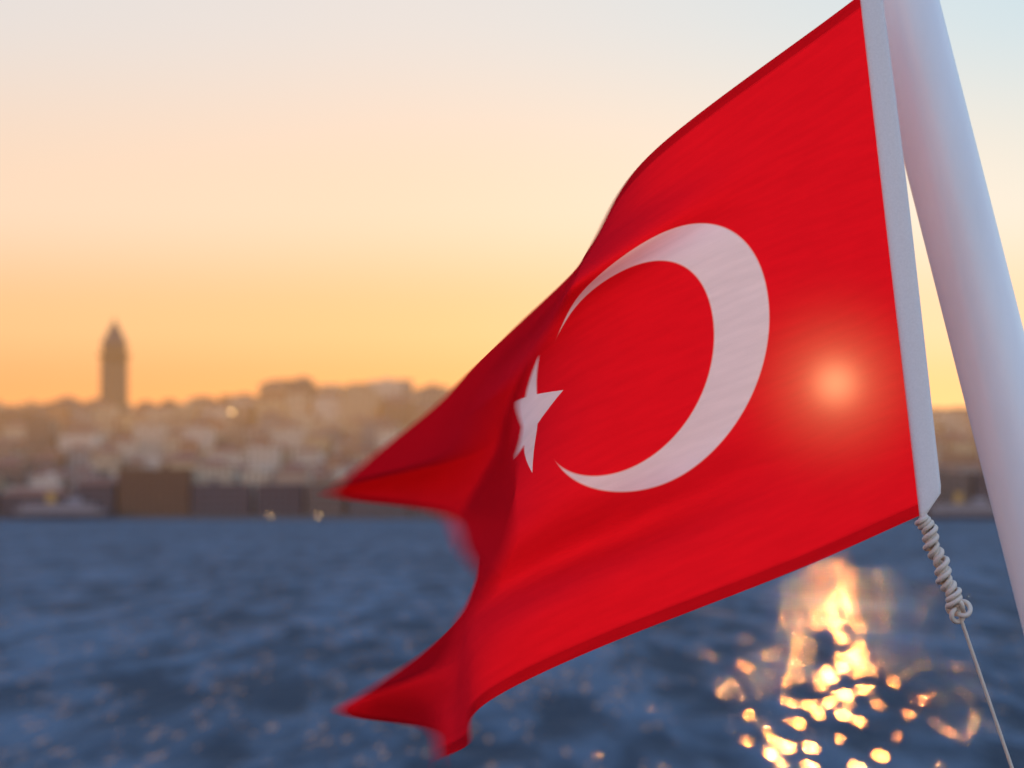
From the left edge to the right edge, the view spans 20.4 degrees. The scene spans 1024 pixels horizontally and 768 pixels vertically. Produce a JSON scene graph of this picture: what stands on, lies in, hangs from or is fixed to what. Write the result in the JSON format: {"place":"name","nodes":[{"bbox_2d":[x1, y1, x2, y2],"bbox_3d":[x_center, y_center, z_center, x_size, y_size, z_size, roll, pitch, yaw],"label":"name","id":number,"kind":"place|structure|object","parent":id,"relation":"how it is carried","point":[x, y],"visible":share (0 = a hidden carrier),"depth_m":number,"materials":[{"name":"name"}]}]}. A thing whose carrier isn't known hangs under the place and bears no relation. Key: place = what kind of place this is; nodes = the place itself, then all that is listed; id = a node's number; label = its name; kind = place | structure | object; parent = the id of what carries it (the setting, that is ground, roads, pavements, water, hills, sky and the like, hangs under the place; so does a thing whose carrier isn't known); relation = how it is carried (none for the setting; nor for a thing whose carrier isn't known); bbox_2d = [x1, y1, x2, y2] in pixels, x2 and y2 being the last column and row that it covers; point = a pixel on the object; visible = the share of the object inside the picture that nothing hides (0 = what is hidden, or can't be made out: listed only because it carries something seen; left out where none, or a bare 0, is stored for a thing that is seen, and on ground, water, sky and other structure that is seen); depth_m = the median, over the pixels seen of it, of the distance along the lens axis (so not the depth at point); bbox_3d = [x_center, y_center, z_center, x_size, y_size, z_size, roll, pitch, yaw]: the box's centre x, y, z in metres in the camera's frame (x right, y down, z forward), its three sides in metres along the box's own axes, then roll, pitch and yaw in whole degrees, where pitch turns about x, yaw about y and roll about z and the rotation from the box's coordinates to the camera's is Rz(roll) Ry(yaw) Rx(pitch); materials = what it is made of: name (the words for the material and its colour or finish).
{"place":"outdoors","nodes":[
{"label":"outdoors","id":0,"kind":"place"},
{"bbox_2d":[0,512,913,519],"bbox_3d":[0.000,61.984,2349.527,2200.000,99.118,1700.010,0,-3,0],"label":"terrain hill","id":1,"kind":"structure","parent":0,"point":[347,517],"depth_m":1498.36,"materials":[{"name":"grey"}]},
{"bbox_2d":[98,315,130,413],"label":"tower","id":2,"kind":"structure","parent":1,"relation":"on","point":[114,355],"depth_m":1944.85,"materials":[{"name":"stone"}]},
{"bbox_2d":[0,376,989,515],"bbox_3d":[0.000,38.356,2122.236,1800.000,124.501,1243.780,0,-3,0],"label":"city buildings","id":3,"kind":"structure","parent":1,"relation":"on","point":[303,446],"depth_m":1696.29,"materials":[{"name":"beige concrete"}]},
{"bbox_2d":[0,520,1023,767],"bbox_3d":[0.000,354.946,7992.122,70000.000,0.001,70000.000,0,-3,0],"label":"sea water","id":4,"kind":"structure","parent":0,"point":[202,642],"depth_m":112.16,"materials":[{"name":"blue liquid"}]},
{"bbox_2d":[1,487,119,519],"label":"ferry","id":5,"kind":"object","parent":4,"relation":"on","point":[39,511],"visible":0.98,"depth_m":1481.95,"materials":[{"name":"grey"}]},
{"bbox_2d":[914,487,993,519],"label":"ferry","id":6,"kind":"object","parent":4,"relation":"on","point":[946,511],"visible":0.7,"depth_m":1483.31,"materials":[{"name":"grey"}]},
{"bbox_2d":[0,0,1023,409],"label":"sky","id":7,"kind":"structure","parent":0,"point":[254,192],"materials":[{"name":"orange"}]},
{"bbox_2d":[883,0,1023,633],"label":"flag pole","id":8,"kind":"object","parent":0,"point":[964,248],"visible":0.87,"depth_m":1.94,"materials":[{"name":"white metal"}]},
{"bbox_2d":[860,0,940,516],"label":"flag hem","id":9,"kind":"object","parent":8,"relation":"attached to","point":[905,284],"visible":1,"depth_m":1.90,"materials":[{"name":"white fabric"}]},
{"bbox_2d":[330,0,918,767],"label":"flag","id":10,"kind":"object","parent":9,"relation":"attached to","point":[680,390],"visible":1,"depth_m":1.89,"materials":[{"name":"red fabric"}]},
{"bbox_2d":[914,514,1013,767],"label":"rope","id":11,"kind":"object","parent":9,"relation":"attached to","point":[928,528],"visible":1,"depth_m":1.90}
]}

